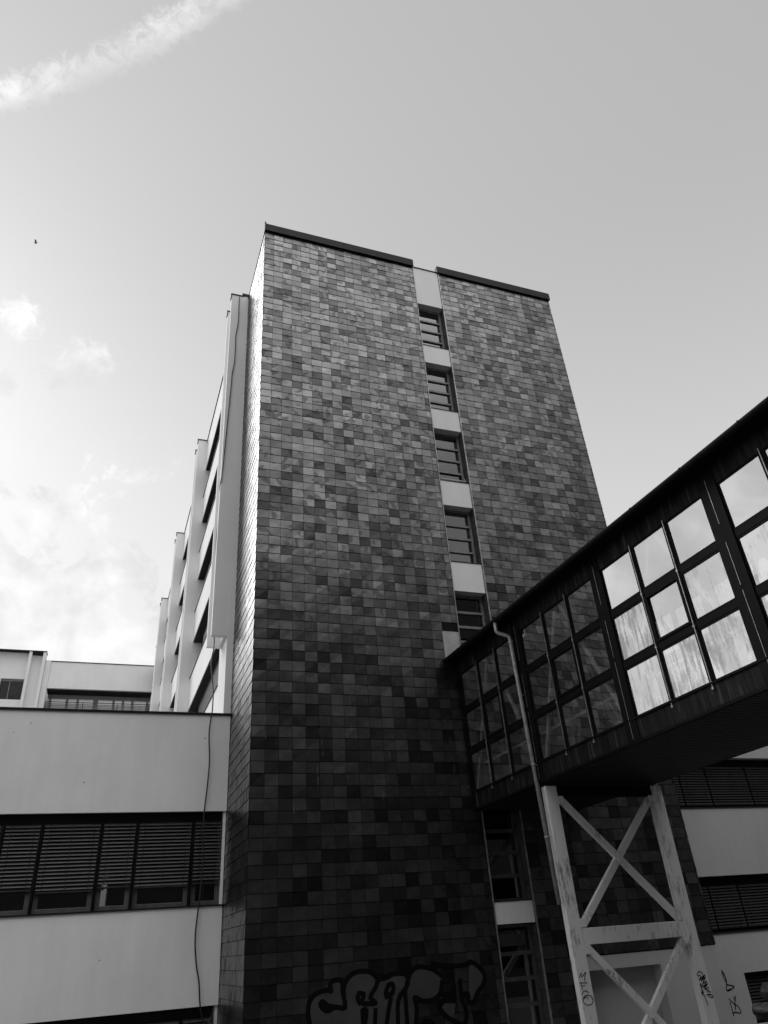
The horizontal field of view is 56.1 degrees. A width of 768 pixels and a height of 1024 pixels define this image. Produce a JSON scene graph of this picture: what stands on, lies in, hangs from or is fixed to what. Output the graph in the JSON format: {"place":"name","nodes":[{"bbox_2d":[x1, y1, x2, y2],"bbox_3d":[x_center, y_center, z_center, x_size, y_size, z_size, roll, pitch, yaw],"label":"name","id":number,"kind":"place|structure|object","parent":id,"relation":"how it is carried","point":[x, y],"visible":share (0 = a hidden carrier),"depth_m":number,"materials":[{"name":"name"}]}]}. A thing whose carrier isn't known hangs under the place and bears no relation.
{"place":"outdoors","nodes":[
{"label":"outdoors","id":0,"kind":"place"},
{"bbox_2d":[0,649,153,710],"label":"building","id":1,"kind":"structure","parent":0,"point":[32,679],"depth_m":66.98,"materials":[{"name":"paint"}]},
{"bbox_2d":[0,679,23,699],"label":"window","id":2,"kind":"structure","parent":1,"relation":"in","point":[9,688],"depth_m":64.80,"materials":[{"name":"glass"}]},
{"bbox_2d":[46,694,150,710],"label":"window","id":3,"kind":"structure","parent":1,"relation":"in","point":[95,699],"depth_m":68.13,"materials":[{"name":"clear glass"}]},
{"bbox_2d":[0,0,767,665],"label":"sky","id":4,"kind":"structure","parent":0,"point":[606,159],"materials":[{"name":"grey"}]},
{"bbox_2d":[198,221,734,1023],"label":"tile clad tower","id":5,"kind":"structure","parent":0,"point":[420,501],"depth_m":22.11,"materials":[{"name":"tile"}]},
{"bbox_2d":[418,309,444,348],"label":"window","id":6,"kind":"structure","parent":5,"relation":"in","point":[430,322],"depth_m":31.44,"materials":[{"name":"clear glass"}]},
{"bbox_2d":[426,368,453,410],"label":"window","id":7,"kind":"structure","parent":5,"relation":"in","point":[440,395],"depth_m":29.66,"materials":[{"name":"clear glass"}]},
{"bbox_2d":[434,433,465,482],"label":"window","id":8,"kind":"structure","parent":5,"relation":"in","point":[448,450],"depth_m":27.89,"materials":[{"name":"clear glass"}]},
{"bbox_2d":[444,510,475,562],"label":"window","id":9,"kind":"structure","parent":5,"relation":"in","point":[459,531],"depth_m":26.10,"materials":[{"name":"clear glass"}]},
{"bbox_2d":[455,595,485,644],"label":"window","id":10,"kind":"structure","parent":5,"relation":"in","point":[471,619],"depth_m":24.51,"materials":[{"name":"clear glass"}]},
{"bbox_2d":[482,811,525,900],"bbox_3d":[3.352,9.789,20.733,1.187,2.475,0.122,7,-33,-19],"label":"window","id":11,"kind":"structure","parent":5,"relation":"in","point":[505,866],"depth_m":20.71,"materials":[{"name":"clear glass"}]},
{"bbox_2d":[497,923,544,1023],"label":"window","id":12,"kind":"structure","parent":5,"relation":"in","point":[523,997],"depth_m":19.21,"materials":[{"name":"black glass"}]},
{"bbox_2d":[442,396,767,904],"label":"footbridge","id":13,"kind":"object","parent":5,"relation":"attached to","point":[629,647],"visible":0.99,"depth_m":15.87,"materials":[{"name":"black paint"}]},
{"bbox_2d":[460,636,530,790],"bbox_3d":[3.131,5.819,20.525,0.129,3.706,3.220,9,-33,-21],"label":"window","id":14,"kind":"structure","parent":13,"relation":"in","point":[497,741],"depth_m":20.52,"materials":[{"name":"glass"}]},
{"bbox_2d":[519,579,622,759],"bbox_3d":[4.497,3.958,17.755,0.129,3.706,3.270,9,-33,-21],"label":"window","id":15,"kind":"structure","parent":13,"relation":"in","point":[574,699],"depth_m":17.65,"materials":[{"name":"grey glass"}]},
{"bbox_2d":[600,496,756,715],"bbox_3d":[5.897,2.050,14.915,0.129,3.707,3.340,9,-33,-21],"label":"window","id":16,"kind":"structure","parent":13,"relation":"in","point":[679,626],"depth_m":14.77,"materials":[{"name":"grey glass"}]},
{"bbox_2d":[717,446,767,623],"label":"window","id":17,"kind":"structure","parent":13,"relation":"in","point":[743,492],"depth_m":13.33,"materials":[{"name":"grey glass"}]},
{"bbox_2d":[673,746,767,1023],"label":"wing","id":18,"kind":"structure","parent":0,"point":[723,805],"depth_m":25.04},
{"bbox_2d":[673,777,685,806],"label":"window","id":19,"kind":"structure","parent":18,"relation":"in","point":[675,779],"depth_m":25.92,"materials":[{"name":"black paint"}]},
{"bbox_2d":[677,768,712,806],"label":"window","id":20,"kind":"structure","parent":18,"relation":"in","point":[693,787],"depth_m":26.21,"materials":[{"name":"black paint"}]},
{"bbox_2d":[701,886,717,932],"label":"window","id":21,"kind":"structure","parent":18,"relation":"in","point":[704,889],"depth_m":23.98,"materials":[{"name":"black paint"}]},
{"bbox_2d":[707,885,747,931],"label":"window","id":22,"kind":"structure","parent":18,"relation":"in","point":[726,906],"depth_m":24.25,"materials":[{"name":"black paint"}]},
{"bbox_2d":[702,767,753,806],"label":"window","id":23,"kind":"structure","parent":18,"relation":"in","point":[727,787],"depth_m":26.75,"materials":[{"name":"black paint"}]},
{"bbox_2d":[734,883,767,929],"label":"window","id":24,"kind":"structure","parent":18,"relation":"in","point":[753,899],"depth_m":24.67,"materials":[{"name":"black paint"}]},
{"bbox_2d":[741,767,767,805],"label":"window","id":25,"kind":"structure","parent":18,"relation":"in","point":[756,777],"depth_m":27.29,"materials":[{"name":"black paint"}]},
{"bbox_2d":[744,970,767,1022],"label":"window","id":26,"kind":"structure","parent":18,"relation":"in","point":[764,977],"depth_m":23.19,"materials":[{"name":"black paint"}]},
{"bbox_3d":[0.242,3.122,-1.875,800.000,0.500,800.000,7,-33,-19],"label":"ground","id":27,"kind":"structure","parent":0,"visible":0},
{"bbox_2d":[0,707,230,1023],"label":"wing","id":28,"kind":"structure","parent":27,"relation":"on","point":[101,825],"depth_m":20.38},
{"bbox_2d":[0,825,41,915],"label":"window","id":29,"kind":"structure","parent":28,"relation":"in","point":[18,856],"depth_m":19.68,"materials":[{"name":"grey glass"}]},
{"bbox_2d":[31,824,100,913],"bbox_3d":[-8.825,9.916,20.072,1.500,2.257,0.178,7,-33,-19],"label":"window","id":30,"kind":"structure","parent":28,"relation":"in","point":[65,878],"depth_m":20.04,"materials":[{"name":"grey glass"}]},
{"bbox_2d":[94,823,136,910],"bbox_3d":[-7.621,10.068,20.477,0.900,2.253,0.178,7,-33,-19],"label":"window","id":31,"kind":"structure","parent":28,"relation":"in","point":[118,841],"depth_m":20.44,"materials":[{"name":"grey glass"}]},
{"bbox_2d":[131,822,191,908],"bbox_3d":[-6.412,10.221,20.885,1.510,2.251,0.178,7,-33,-19],"label":"window","id":32,"kind":"structure","parent":28,"relation":"in","point":[161,876],"depth_m":20.85,"materials":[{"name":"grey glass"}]},
{"bbox_2d":[148,1020,178,1023],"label":"window","id":33,"kind":"structure","parent":28,"relation":"in","point":[168,1022],"depth_m":19.04,"materials":[{"name":"black glass"}]},
{"bbox_2d":[182,1017,212,1023],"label":"window","id":34,"kind":"structure","parent":28,"relation":"in","point":[198,1020],"depth_m":19.28,"materials":[{"name":"black glass"}]},
{"bbox_2d":[190,821,221,905],"bbox_3d":[-5.245,10.366,21.279,0.810,2.254,0.178,7,-33,-19],"label":"window","id":35,"kind":"structure","parent":28,"relation":"in","point":[212,830],"depth_m":21.24,"materials":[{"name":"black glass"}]},
{"bbox_2d":[150,293,248,712],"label":"office wing","id":36,"kind":"structure","parent":27,"relation":"on","point":[196,600],"depth_m":33.51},
{"bbox_2d":[170,695,174,707],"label":"window","id":37,"kind":"structure","parent":36,"relation":"in","point":[173,701],"depth_m":44.64,"materials":[{"name":"black glass"}]},
{"bbox_2d":[171,639,179,682],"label":"window","id":38,"kind":"structure","parent":36,"relation":"in","point":[177,649],"depth_m":46.13,"materials":[{"name":"black glass"}]},
{"bbox_2d":[176,589,183,629],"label":"window","id":39,"kind":"structure","parent":36,"relation":"in","point":[181,600],"depth_m":47.81,"materials":[{"name":"black glass"}]},
{"bbox_2d":[180,541,187,582],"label":"window","id":40,"kind":"structure","parent":36,"relation":"in","point":[185,554],"depth_m":49.54,"materials":[{"name":"black glass"}]},
{"bbox_2d":[189,600,208,678],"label":"window","id":41,"kind":"structure","parent":36,"relation":"in","point":[199,635],"depth_m":34.47,"materials":[{"name":"black glass"}]},
{"bbox_2d":[194,530,213,612],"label":"window","id":42,"kind":"structure","parent":36,"relation":"in","point":[203,574],"depth_m":36.14,"materials":[{"name":"black glass"}]},
{"bbox_2d":[188,649,219,712],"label":"window","id":43,"kind":"structure","parent":36,"relation":"in","point":[194,706],"depth_m":30.82,"materials":[{"name":"black glass"}]},
{"bbox_2d":[199,468,217,551],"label":"window","id":44,"kind":"structure","parent":36,"relation":"in","point":[212,496],"depth_m":37.83,"materials":[{"name":"black glass"}]},
{"bbox_2d":[203,414,220,497],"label":"window","id":45,"kind":"structure","parent":36,"relation":"in","point":[216,439],"depth_m":39.48,"materials":[{"name":"black glass"}]},
{"bbox_2d":[194,297,239,1023],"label":"hanging cable","id":46,"kind":"object","parent":36,"relation":"hanging from","point":[204,1022],"visible":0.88,"depth_m":22.16,"materials":[{"name":"black plastic"}]},
{"bbox_2d":[541,786,719,1023],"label":"support frame","id":47,"kind":"object","parent":27,"relation":"on","point":[580,935],"visible":1,"depth_m":17.01,"materials":[{"name":"white paint"}]},
{"bbox_3d":[10.256,13.870,18.716,0.843,0.763,1.040,-15,-32,17],"label":"stone","id":48,"kind":"object","parent":27,"relation":"on","visible":0},
{"bbox_2d":[752,1002,767,1020],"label":"stone","id":49,"kind":"object","parent":48,"relation":"on","point":[759,1009],"visible":1,"depth_m":19.42,"materials":[{"name":"grey stone"}]},
{"bbox_3d":[11.227,13.798,19.226,0.877,0.764,0.871,-5,-31,2],"label":"stone","id":50,"kind":"object","parent":27,"relation":"on","visible":0},
{"bbox_2d":[760,982,767,1000],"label":"stone","id":51,"kind":"object","parent":50,"relation":"on","point":[764,991],"visible":1,"depth_m":20.10,"materials":[{"name":"grey stone"}]}
]}

